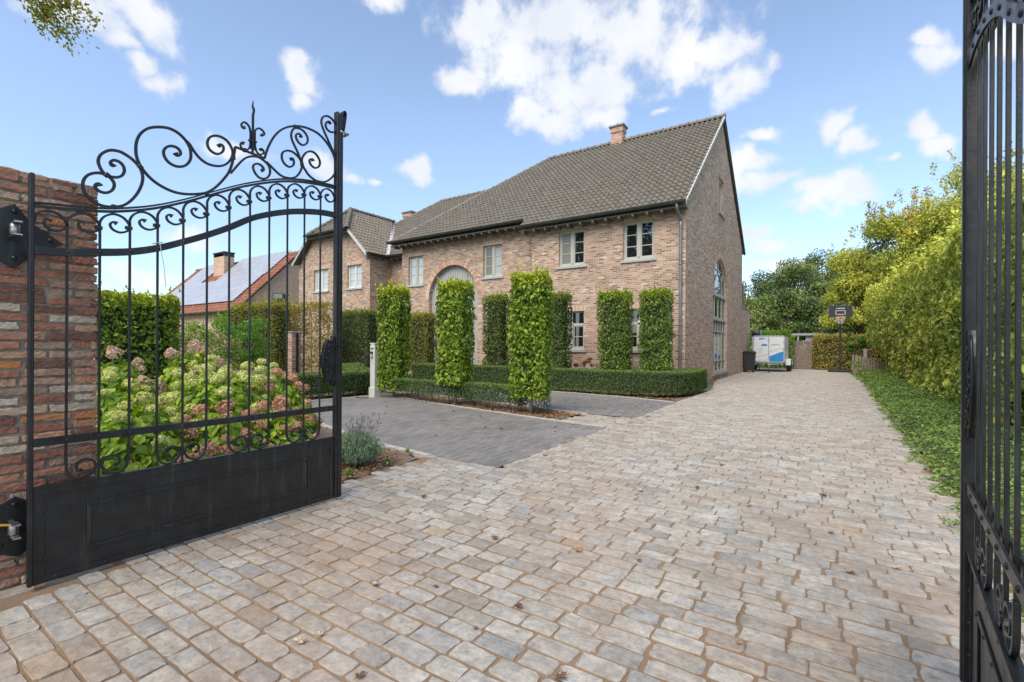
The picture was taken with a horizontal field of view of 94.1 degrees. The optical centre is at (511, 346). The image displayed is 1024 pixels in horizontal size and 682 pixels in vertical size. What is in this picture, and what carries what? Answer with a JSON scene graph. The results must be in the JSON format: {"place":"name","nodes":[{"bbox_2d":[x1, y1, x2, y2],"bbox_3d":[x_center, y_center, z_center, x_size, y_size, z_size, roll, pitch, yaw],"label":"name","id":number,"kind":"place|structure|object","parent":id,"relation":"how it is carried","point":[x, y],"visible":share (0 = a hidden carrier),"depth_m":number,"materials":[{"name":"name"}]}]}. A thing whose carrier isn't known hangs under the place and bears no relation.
{"place":"outdoors","nodes":[
{"label":"outdoors","id":0,"kind":"place"},
{"bbox_2d":[94,281,181,400],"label":"hornbeam block","id":1,"kind":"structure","parent":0,"point":[114,317],"depth_m":7.55,"materials":[{"name":"green plant"}]},
{"bbox_2d":[227,297,290,373],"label":"hornbeam column","id":2,"kind":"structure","parent":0,"point":[239,313],"depth_m":17.90,"materials":[{"name":"green plant"}]},
{"bbox_2d":[256,290,279,301],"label":"plume grass","id":3,"kind":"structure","parent":0,"point":[266,296],"depth_m":20.80,"materials":[{"name":"plant"}]},
{"bbox_2d":[278,292,301,329],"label":"plume grass","id":4,"kind":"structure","parent":0,"point":[291,293],"depth_m":20.07,"materials":[{"name":"plant"}]},
{"bbox_2d":[285,331,301,372],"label":"brick pier","id":5,"kind":"structure","parent":0,"point":[293,351],"depth_m":16.50,"materials":[{"name":"brown brick"}]},
{"bbox_2d":[288,298,332,371],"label":"hornbeam column","id":6,"kind":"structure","parent":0,"point":[299,310],"depth_m":18.22,"materials":[{"name":"green plant"}]},
{"bbox_2d":[332,305,380,367],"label":"hornbeam column","id":7,"kind":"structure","parent":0,"point":[359,333],"depth_m":18.65,"materials":[{"name":"green plant"}]},
{"bbox_2d":[402,308,438,370],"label":"hornbeam column","id":8,"kind":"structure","parent":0,"point":[423,344],"depth_m":18.61,"materials":[{"name":"green plant"}]},
{"bbox_2d":[305,396,603,467],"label":"grey paving","id":9,"kind":"structure","parent":0,"point":[416,425],"depth_m":7.39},
{"bbox_2d":[354,343,380,397],"bbox_3d":[-3.577,0.611,11.811,0.283,1.380,0.600,0,0,34],"label":"charging post","id":10,"kind":"object","parent":9,"relation":"on","point":[373,390],"visible":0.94,"depth_m":11.87,"materials":[{"name":"white paint"}]},
{"bbox_2d":[374,275,411,396],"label":"hornbeam column","id":11,"kind":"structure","parent":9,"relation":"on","point":[393,306],"depth_m":11.77,"materials":[{"name":"green plant"}]},
{"bbox_2d":[435,274,475,404],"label":"hornbeam column","id":12,"kind":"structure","parent":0,"point":[455,352],"depth_m":10.27,"materials":[{"name":"green plant"}]},
{"bbox_2d":[482,291,510,365],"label":"hornbeam column","id":13,"kind":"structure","parent":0,"point":[495,328],"depth_m":16.39,"materials":[{"name":"green plant"}]},
{"bbox_2d":[0,368,1023,681],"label":"driveway setts","id":14,"kind":"structure","parent":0,"point":[664,434],"depth_m":2.75,"materials":[{"name":"stone"}]},
{"bbox_2d":[293,635,308,643],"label":"fallen leaf","id":15,"kind":"object","parent":14,"relation":"on","point":[298,639],"visible":1,"depth_m":2.06,"materials":[{"name":"plant"}]},
{"bbox_2d":[314,631,323,638],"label":"fallen leaf","id":16,"kind":"object","parent":14,"relation":"on","point":[319,633],"visible":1,"depth_m":2.12,"materials":[{"name":"plant"}]},
{"bbox_2d":[354,671,367,679],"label":"fallen leaf","id":17,"kind":"object","parent":14,"relation":"on","point":[361,673],"visible":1,"depth_m":1.85,"materials":[{"name":"plant"}]},
{"bbox_2d":[513,601,522,608],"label":"fallen leaf","id":18,"kind":"object","parent":14,"relation":"on","point":[518,605],"visible":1,"depth_m":2.35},
{"bbox_2d":[554,670,569,680],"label":"fallen leaf","id":19,"kind":"object","parent":14,"relation":"on","point":[562,674],"visible":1,"depth_m":1.85,"materials":[{"name":"plant"}]},
{"bbox_2d":[743,351,756,371],"bbox_3d":[12.399,0.810,24.862,0.580,1.109,0.766,0,0,34],"label":"wheelie bin","id":20,"kind":"object","parent":14,"relation":"on","point":[749,357],"visible":1,"depth_m":24.61,"materials":[{"name":"grey plastic"}]},
{"bbox_2d":[752,330,761,369],"bbox_3d":[14.214,0.232,27.665,0.500,2.284,0.329,0,0,34],"label":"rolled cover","id":21,"kind":"object","parent":14,"relation":"on","point":[755,333],"visible":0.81,"depth_m":27.57,"materials":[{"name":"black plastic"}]},
{"bbox_2d":[753,335,792,372],"bbox_3d":[13.968,0.405,25.803,1.960,1.935,3.969,0,0,34],"label":"box trailer","id":22,"kind":"object","parent":14,"relation":"on","point":[771,349],"visible":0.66,"depth_m":25.29,"materials":[{"name":"grey metal"}]},
{"bbox_2d":[788,335,801,368],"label":"climber hedge","id":23,"kind":"object","parent":14,"relation":"on","point":[792,339],"visible":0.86,"depth_m":28.56,"materials":[{"name":"plant"}]},
{"bbox_2d":[792,340,811,369],"bbox_3d":[17.242,0.520,28.328,1.000,1.740,0.132,0,0,34],"label":"garden door","id":24,"kind":"structure","parent":14,"relation":"on","point":[803,354],"depth_m":28.30,"materials":[{"name":"wood"}]},
{"bbox_2d":[828,305,852,372],"bbox_3d":[17.484,-0.380,25.326,1.150,3.544,1.260,0,0,34],"label":"basketball hoop","id":25,"kind":"object","parent":14,"relation":"on","point":[840,312],"visible":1,"depth_m":25.28,"materials":[{"name":"black plastic"}]},
{"bbox_2d":[844,568,857,573],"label":"fallen leaf","id":26,"kind":"object","parent":14,"relation":"on","point":[851,570],"visible":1,"depth_m":2.73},
{"bbox_2d":[852,354,881,373],"bbox_3d":[17.429,0.903,23.425,1.489,0.977,0.070,0,0,-1],"label":"paling fence","id":27,"kind":"object","parent":14,"relation":"on","point":[866,364],"visible":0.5,"depth_m":23.41,"materials":[{"name":"wood"}]},
{"bbox_2d":[959,0,1023,681],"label":"driveway gate","id":28,"kind":"structure","parent":14,"relation":"on","point":[990,634],"depth_m":1.46,"materials":[{"name":"black metal"}]},
{"bbox_2d":[0,0,1023,340],"label":"sky","id":29,"kind":"structure","parent":0,"point":[831,108],"materials":[{"name":"blue"}]},
{"bbox_2d":[292,113,750,382],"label":"brick house","id":30,"kind":"structure","parent":0,"point":[620,211],"depth_m":19.29,"materials":[{"name":"brick"}]},
{"bbox_2d":[312,265,328,293],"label":"window","id":31,"kind":"structure","parent":30,"relation":"in","point":[324,273],"depth_m":25.86,"materials":[{"name":"white paint"}]},
{"bbox_2d":[345,260,362,289],"bbox_3d":[-7.992,-3.609,24.298,1.290,1.485,0.215,0,0,34],"label":"window","id":32,"kind":"structure","parent":30,"relation":"in","point":[355,271],"depth_m":24.30,"materials":[{"name":"white paint"}]},
{"bbox_2d":[406,251,423,287],"bbox_3d":[-4.466,-3.581,22.267,1.110,1.645,0.215,0,0,34],"label":"window","id":33,"kind":"structure","parent":30,"relation":"in","point":[416,263],"depth_m":22.26,"materials":[{"name":"paint"}]},
{"bbox_2d":[432,265,476,363],"bbox_3d":[-2.533,-1.118,21.129,2.800,4.910,0.125,0,0,34],"label":"carriage door","id":34,"kind":"structure","parent":30,"relation":"in","point":[458,271],"depth_m":21.01,"materials":[{"name":"metal"}]},
{"bbox_2d":[481,238,503,279],"bbox_3d":[-0.783,-3.592,19.806,1.130,1.625,0.215,0,0,34],"label":"window","id":35,"kind":"structure","parent":30,"relation":"in","point":[493,254],"depth_m":19.81,"materials":[{"name":"paint"}]},
{"bbox_2d":[556,224,586,269],"bbox_3d":[2.172,-3.586,17.176,1.205,1.585,0.215,0,0,34],"label":"window","id":36,"kind":"structure","parent":30,"relation":"in","point":[572,243],"depth_m":17.18,"materials":[{"name":"paint"}]},
{"bbox_2d":[567,305,585,351],"bbox_3d":[2.150,-0.621,17.180,1.210,1.675,0.215,0,0,34],"label":"window","id":37,"kind":"structure","parent":30,"relation":"in","point":[577,342],"depth_m":17.09,"materials":[{"name":"paint"}]},
{"bbox_2d":[628,302,644,352],"bbox_3d":[4.208,-0.610,15.805,1.200,1.675,0.215,0,0,34],"label":"window","id":38,"kind":"structure","parent":30,"relation":"in","point":[636,320],"depth_m":15.91,"materials":[{"name":"glass"}]},
{"bbox_2d":[620,214,655,263],"bbox_3d":[4.211,-3.576,15.814,1.210,1.585,0.215,0,0,34],"label":"window","id":39,"kind":"structure","parent":30,"relation":"in","point":[638,235],"depth_m":15.83,"materials":[{"name":"paint"}]},
{"bbox_2d":[712,254,728,375],"bbox_3d":[8.605,-1.312,19.734,0.190,4.975,3.430,0,0,34],"label":"arched window","id":40,"kind":"structure","parent":30,"relation":"in","point":[718,283],"depth_m":19.98,"materials":[{"name":"glass"}]},
{"bbox_2d":[718,180,724,219],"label":"slit window","id":41,"kind":"structure","parent":30,"relation":"in","point":[720,184],"depth_m":20.13,"materials":[{"name":"paint"}]},
{"bbox_2d":[383,384,675,417],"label":"grey paving","id":42,"kind":"structure","parent":0,"point":[609,405],"depth_m":10.74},
{"bbox_2d":[505,260,554,412],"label":"hornbeam column","id":43,"kind":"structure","parent":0,"point":[531,345],"depth_m":8.93,"materials":[{"name":"green plant"}]},
{"bbox_2d":[411,398,677,467],"bbox_3d":[1.597,1.330,8.610,1.300,0.001,8.300,0,0,34],"label":"driveway bed","id":44,"kind":"object","parent":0,"point":[572,417],"depth_m":9.11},
{"bbox_2d":[215,365,1023,560],"bbox_3d":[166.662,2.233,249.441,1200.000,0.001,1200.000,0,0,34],"label":"ground","id":45,"kind":"structure","parent":0,"point":[710,386],"depth_m":6.80,"materials":[{"name":"soil"}]},
{"bbox_2d":[0,166,97,590],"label":"brick pillar","id":46,"kind":"structure","parent":45,"relation":"on","point":[49,353],"depth_m":2.64,"materials":[{"name":"red brick"}]},
{"bbox_2d":[26,100,348,587],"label":"driveway gate","id":47,"kind":"structure","parent":46,"relation":"attached to","point":[80,524],"depth_m":3.05,"materials":[{"name":"black metal"}]},
{"bbox_2d":[152,242,165,286],"bbox_3d":[-2.185,-0.506,2.949,0.074,0.281,0.050,0,0,-33],"label":"plastic tie","id":48,"kind":"object","parent":47,"relation":"attached to","point":[162,260],"visible":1,"depth_m":2.94,"materials":[{"name":"plastic"}]},
{"bbox_2d":[19,0,104,56],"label":"oak tree","id":49,"kind":"object","parent":45,"relation":"on","point":[47,11],"visible":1,"depth_m":7.98,"materials":[{"name":"green plant"}]},
{"bbox_2d":[176,320,222,353],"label":"shrub","id":50,"kind":"object","parent":45,"relation":"on","point":[192,338],"visible":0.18,"depth_m":27.32,"materials":[{"name":"green plant"}]},
{"bbox_2d":[186,310,233,370],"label":"shrub","id":51,"kind":"object","parent":45,"relation":"on","point":[216,321],"visible":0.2,"depth_m":24.22,"materials":[{"name":"green plant"}]},
{"bbox_2d":[167,250,298,363],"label":"neighbour house","id":52,"kind":"structure","parent":45,"relation":"on","point":[194,295],"depth_m":33.38,"materials":[{"name":"brick"}]},
{"bbox_2d":[272,292,289,307],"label":"window","id":53,"kind":"structure","parent":52,"relation":"in","point":[283,295],"depth_m":32.24,"materials":[{"name":"white glass"}]},
{"bbox_2d":[146,427,420,484],"bbox_3d":[-4.802,1.284,6.890,8.370,0.079,5.130,0,0,34],"label":"planting bed","id":54,"kind":"object","parent":45,"relation":"on","point":[403,456],"visible":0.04,"depth_m":5.28,"materials":[{"name":"soil"}]},
{"bbox_2d":[93,345,167,406],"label":"hydrangea","id":55,"kind":"object","parent":54,"relation":"on","point":[122,373],"visible":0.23,"depth_m":5.80,"materials":[{"name":"green plant"}]},
{"bbox_2d":[93,366,170,462],"bbox_3d":[-4.183,0.748,4.906,1.270,1.070,1.282,0,0,34],"label":"hydrangea","id":56,"kind":"object","parent":54,"relation":"on","point":[110,401],"visible":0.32,"depth_m":4.82,"materials":[{"name":"green plant"}]},
{"bbox_2d":[93,391,202,476],"bbox_3d":[-3.258,0.837,4.154,1.096,0.901,1.075,0,0,34],"label":"hydrangea","id":57,"kind":"object","parent":54,"relation":"on","point":[145,443],"visible":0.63,"depth_m":3.95,"materials":[{"name":"green plant"}]},
{"bbox_2d":[149,339,225,393],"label":"hydrangea","id":58,"kind":"object","parent":54,"relation":"on","point":[166,377],"visible":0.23,"depth_m":6.62,"materials":[{"name":"green plant"}]},
{"bbox_2d":[158,354,241,410],"bbox_3d":[-3.877,0.691,6.086,1.275,1.186,1.313,0,0,34],"label":"hydrangea","id":59,"kind":"object","parent":54,"relation":"on","point":[176,386],"visible":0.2,"depth_m":5.87,"materials":[{"name":"green plant"}]},
{"bbox_2d":[174,441,237,462],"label":"hydrangea","id":60,"kind":"object","parent":54,"relation":"on","point":[223,450],"visible":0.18,"depth_m":4.04,"materials":[{"name":"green plant"}]},
{"bbox_2d":[148,399,274,461],"bbox_3d":[-2.790,0.897,4.570,1.036,0.785,1.053,0,0,34],"label":"hydrangea","id":61,"kind":"object","parent":54,"relation":"on","point":[235,430],"visible":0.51,"depth_m":4.41,"materials":[{"name":"green plant"}]},
{"bbox_2d":[152,363,287,441],"bbox_3d":[-3.196,0.735,5.271,1.362,1.106,1.309,0,0,34],"label":"hydrangea","id":62,"kind":"object","parent":54,"relation":"on","point":[217,393],"visible":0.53,"depth_m":5.05,"materials":[{"name":"green plant"}]},
{"bbox_2d":[230,358,297,407],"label":"hydrangea","id":63,"kind":"object","parent":54,"relation":"on","point":[259,369],"visible":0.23,"depth_m":6.39,"materials":[{"name":"green plant"}]},
{"bbox_2d":[136,450,399,480],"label":"leaf litter","id":64,"kind":"object","parent":54,"relation":"on","point":[375,464],"visible":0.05,"depth_m":5.05,"materials":[{"name":"brown plant"}]},
{"bbox_2d":[233,368,323,434],"bbox_3d":[-2.884,0.774,5.798,1.065,1.030,1.076,0,0,34],"label":"hydrangea","id":65,"kind":"object","parent":54,"relation":"on","point":[276,391],"visible":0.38,"depth_m":5.75,"materials":[{"name":"green plant"}]},
{"bbox_2d":[242,396,319,447],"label":"hydrangea","id":66,"kind":"object","parent":54,"relation":"on","point":[277,428],"visible":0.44,"depth_m":4.85,"materials":[{"name":"green plant"}]},
{"bbox_2d":[341,467,355,476],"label":"weed tuft","id":67,"kind":"object","parent":54,"relation":"on","point":[347,473],"visible":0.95,"depth_m":4.67,"materials":[{"name":"plant"}]},
{"bbox_2d":[342,415,370,437],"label":"lavender","id":68,"kind":"object","parent":54,"relation":"on","point":[361,422],"visible":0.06,"depth_m":5.67,"materials":[{"name":"plant"}]},
{"bbox_2d":[342,411,385,465],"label":"lavender","id":69,"kind":"object","parent":54,"relation":"on","point":[359,450],"visible":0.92,"depth_m":5.00,"materials":[{"name":"plant"}]},
{"bbox_2d":[382,456,393,464],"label":"weed tuft","id":70,"kind":"object","parent":54,"relation":"on","point":[387,459],"visible":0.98,"depth_m":5.16,"materials":[{"name":"plant"}]},
{"bbox_2d":[314,420,432,457],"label":"kerb","id":71,"kind":"structure","parent":45,"relation":"on","point":[414,453],"depth_m":5.95,"materials":[{"name":"concrete"}]},
{"bbox_2d":[308,395,605,427],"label":"kerb","id":72,"kind":"structure","parent":45,"relation":"on","point":[488,410],"depth_m":9.20,"materials":[{"name":"concrete"}]},
{"bbox_2d":[250,370,701,400],"bbox_3d":[-4.495,1.285,15.747,19.040,0.088,10.400,0,0,34],"label":"planting bed","id":73,"kind":"object","parent":45,"relation":"on","point":[680,397],"visible":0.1,"depth_m":12.85,"materials":[{"name":"soil"}]},
{"bbox_2d":[170,331,247,370],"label":"shrub","id":74,"kind":"object","parent":73,"relation":"on","point":[212,343],"visible":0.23,"depth_m":12.42,"materials":[{"name":"green plant"}]},
{"bbox_2d":[212,316,276,371],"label":"shrub","id":75,"kind":"object","parent":73,"relation":"on","point":[256,352],"visible":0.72,"depth_m":14.27,"materials":[{"name":"green plant"}]},
{"bbox_2d":[240,362,369,397],"bbox_3d":[-5.123,0.951,14.330,2.909,0.658,8.832,0,0,0],"label":"hedge","id":76,"kind":"object","parent":73,"relation":"on","point":[349,373],"visible":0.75,"depth_m":12.03,"materials":[{"name":"green plant"}]},
{"bbox_2d":[409,363,707,396],"bbox_3d":[0.977,0.958,15.712,9.934,0.707,3.512,0,0,34],"label":"hedge","id":77,"kind":"object","parent":73,"relation":"on","point":[692,380],"visible":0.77,"depth_m":12.91,"materials":[{"name":"green plant"}]},
{"bbox_2d":[545,287,573,367],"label":"hornbeam column","id":78,"kind":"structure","parent":73,"relation":"on","point":[560,353],"depth_m":15.01,"materials":[{"name":"green plant"}]},
{"bbox_2d":[573,361,585,368],"bbox_3d":[2.312,0.938,15.972,0.466,0.949,0.502,0,0,-9],"label":"nandina","id":79,"kind":"object","parent":73,"relation":"on","point":[577,365],"visible":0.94,"depth_m":16.06,"materials":[{"name":"red plant"}]},
{"bbox_2d":[585,357,597,366],"bbox_3d":[2.597,0.880,15.800,0.476,1.071,0.333,0,0,-28],"label":"nandina","id":80,"kind":"object","parent":73,"relation":"on","point":[588,360],"visible":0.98,"depth_m":15.81,"materials":[{"name":"red plant"}]},
{"bbox_2d":[595,285,634,372],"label":"hornbeam column","id":81,"kind":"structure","parent":73,"relation":"on","point":[614,342],"depth_m":14.19,"materials":[{"name":"green plant"}]},
{"bbox_2d":[551,390,678,399],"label":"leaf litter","id":82,"kind":"object","parent":73,"relation":"on","point":[667,398],"visible":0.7,"depth_m":12.32,"materials":[{"name":"brown plant"}]},
{"bbox_2d":[636,280,675,373],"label":"hornbeam column","id":83,"kind":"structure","parent":73,"relation":"on","point":[657,319],"depth_m":13.50,"materials":[{"name":"green plant"}]},
{"bbox_2d":[381,390,586,414],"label":"kerb","id":84,"kind":"structure","parent":45,"relation":"on","point":[566,411],"depth_m":10.64,"materials":[{"name":"concrete"}]},
{"bbox_2d":[395,392,581,419],"bbox_3d":[-1.117,1.294,10.730,6.030,0.077,1.890,0,0,34],"label":"planting bed","id":85,"kind":"object","parent":45,"relation":"on","point":[510,411],"visible":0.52,"depth_m":10.01,"materials":[{"name":"brown plant"}]},
{"bbox_2d":[389,377,466,403],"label":"hedge","id":86,"kind":"object","parent":85,"relation":"on","point":[430,383],"visible":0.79,"depth_m":10.87,"materials":[{"name":"green plant"}]},
{"bbox_2d":[461,381,528,411],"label":"hedge","id":87,"kind":"object","parent":85,"relation":"on","point":[493,390],"visible":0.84,"depth_m":9.74,"materials":[{"name":"green plant"}]},
{"bbox_2d":[532,396,551,413],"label":"hedge","id":88,"kind":"object","parent":85,"relation":"on","point":[548,400],"visible":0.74,"depth_m":9.13,"materials":[{"name":"green plant"}]},
{"bbox_2d":[412,382,672,401],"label":"kerb","id":89,"kind":"structure","parent":45,"relation":"on","point":[610,395],"depth_m":12.41,"materials":[{"name":"concrete"}]},
{"bbox_2d":[742,269,790,347],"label":"tree","id":90,"kind":"object","parent":45,"relation":"on","point":[766,282],"visible":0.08,"depth_m":58.66,"materials":[{"name":"green plant"}]},
{"bbox_2d":[744,293,791,333],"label":"tree","id":91,"kind":"object","parent":45,"relation":"on","point":[757,305],"visible":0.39,"depth_m":49.67,"materials":[{"name":"green plant"}]},
{"bbox_2d":[750,327,793,368],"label":"climber hedge","id":92,"kind":"object","parent":45,"relation":"on","point":[787,332],"visible":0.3,"depth_m":29.46,"materials":[{"name":"plant"}]},
{"bbox_2d":[750,269,813,297],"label":"tree","id":93,"kind":"object","parent":45,"relation":"on","point":[769,288],"visible":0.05,"depth_m":63.14,"materials":[{"name":"green plant"}]},
{"bbox_2d":[750,286,835,350],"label":"tree","id":94,"kind":"object","parent":45,"relation":"on","point":[804,325],"visible":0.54,"depth_m":47.89,"materials":[{"name":"green plant"}]},
{"bbox_2d":[767,257,829,315],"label":"tree","id":95,"kind":"object","parent":45,"relation":"on","point":[797,271],"visible":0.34,"depth_m":57.10,"materials":[{"name":"green plant"}]},
{"bbox_2d":[763,253,846,294],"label":"tree","id":96,"kind":"object","parent":45,"relation":"on","point":[808,282],"visible":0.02,"depth_m":65.30,"materials":[{"name":"green plant"}]},
{"bbox_2d":[776,248,847,299],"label":"tree","id":97,"kind":"object","parent":45,"relation":"on","point":[832,274],"visible":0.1,"depth_m":59.84,"materials":[{"name":"green plant"}]},
{"bbox_2d":[780,280,849,358],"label":"tree","id":98,"kind":"object","parent":45,"relation":"on","point":[818,289],"visible":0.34,"depth_m":48.89,"materials":[{"name":"green plant"}]},
{"bbox_2d":[791,333,842,342],"bbox_3d":[19.378,0.301,32.152,4.900,2.200,5.000,0,0,34],"label":"carport","id":99,"kind":"object","parent":45,"relation":"on","point":[808,336],"visible":0.16,"depth_m":29.90,"materials":[{"name":"grey metal"}]},
{"bbox_2d":[807,286,888,337],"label":"tree","id":100,"kind":"object","parent":45,"relation":"on","point":[845,328],"visible":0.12,"depth_m":47.15,"materials":[{"name":"green plant"}]},
{"bbox_2d":[810,330,887,369],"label":"beech hedge","id":101,"kind":"object","parent":45,"relation":"on","point":[825,352],"visible":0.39,"depth_m":27.43,"materials":[{"name":"plant"}]},
{"bbox_2d":[846,361,861,373],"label":"young shrub","id":102,"kind":"object","parent":45,"relation":"on","point":[857,362],"visible":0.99,"depth_m":22.91,"materials":[{"name":"green plant"}]},
{"bbox_2d":[818,251,891,334],"bbox_3d":[21.291,-2.158,28.816,4.448,7.355,4.134,0,0,44],"label":"maple tree","id":103,"kind":"object","parent":45,"relation":"on","point":[857,322],"visible":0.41,"depth_m":28.84,"materials":[{"name":"green plant"}]},
{"bbox_2d":[844,332,867,354],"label":"evergreen shrub","id":104,"kind":"object","parent":45,"relation":"on","point":[853,346],"visible":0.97,"depth_m":25.06,"materials":[{"name":"green plant"}]},
{"bbox_2d":[863,349,867,373],"bbox_3d":[17.653,0.767,23.803,0.177,1.251,0.167,0,0,34],"label":"fence post","id":105,"kind":"object","parent":45,"relation":"on","point":[865,351],"visible":0.52,"depth_m":23.76,"materials":[{"name":"grey wood"}]},
{"bbox_2d":[821,187,958,309],"bbox_3d":[23.770,-4.250,28.486,8.920,11.550,8.928,0,0,34],"label":"maple tree","id":106,"kind":"object","parent":45,"relation":"on","point":[898,228],"visible":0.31,"depth_m":27.36,"materials":[{"name":"green plant"}]},
{"bbox_2d":[850,368,1023,622],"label":"ground cover","id":107,"kind":"object","parent":45,"relation":"on","point":[917,403],"visible":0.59,"depth_m":6.80,"materials":[{"name":"plant"}]},
{"bbox_2d":[863,153,1023,440],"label":"tall beech hedge","id":108,"kind":"object","parent":45,"relation":"on","point":[920,321],"visible":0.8,"depth_m":11.37,"materials":[{"name":"green plant"}]},
{"bbox_2d":[891,141,1023,266],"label":"maple tree","id":109,"kind":"object","parent":45,"relation":"on","point":[955,177],"visible":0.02,"depth_m":27.66,"materials":[{"name":"green plant"}]},
{"bbox_2d":[919,184,1004,283],"bbox_3d":[21.154,-3.488,19.575,7.366,9.998,7.025,0,0,-15],"label":"maple tree","id":110,"kind":"object","parent":45,"relation":"on","point":[958,215],"visible":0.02,"depth_m":20.27,"materials":[{"name":"green plant"}]}
]}

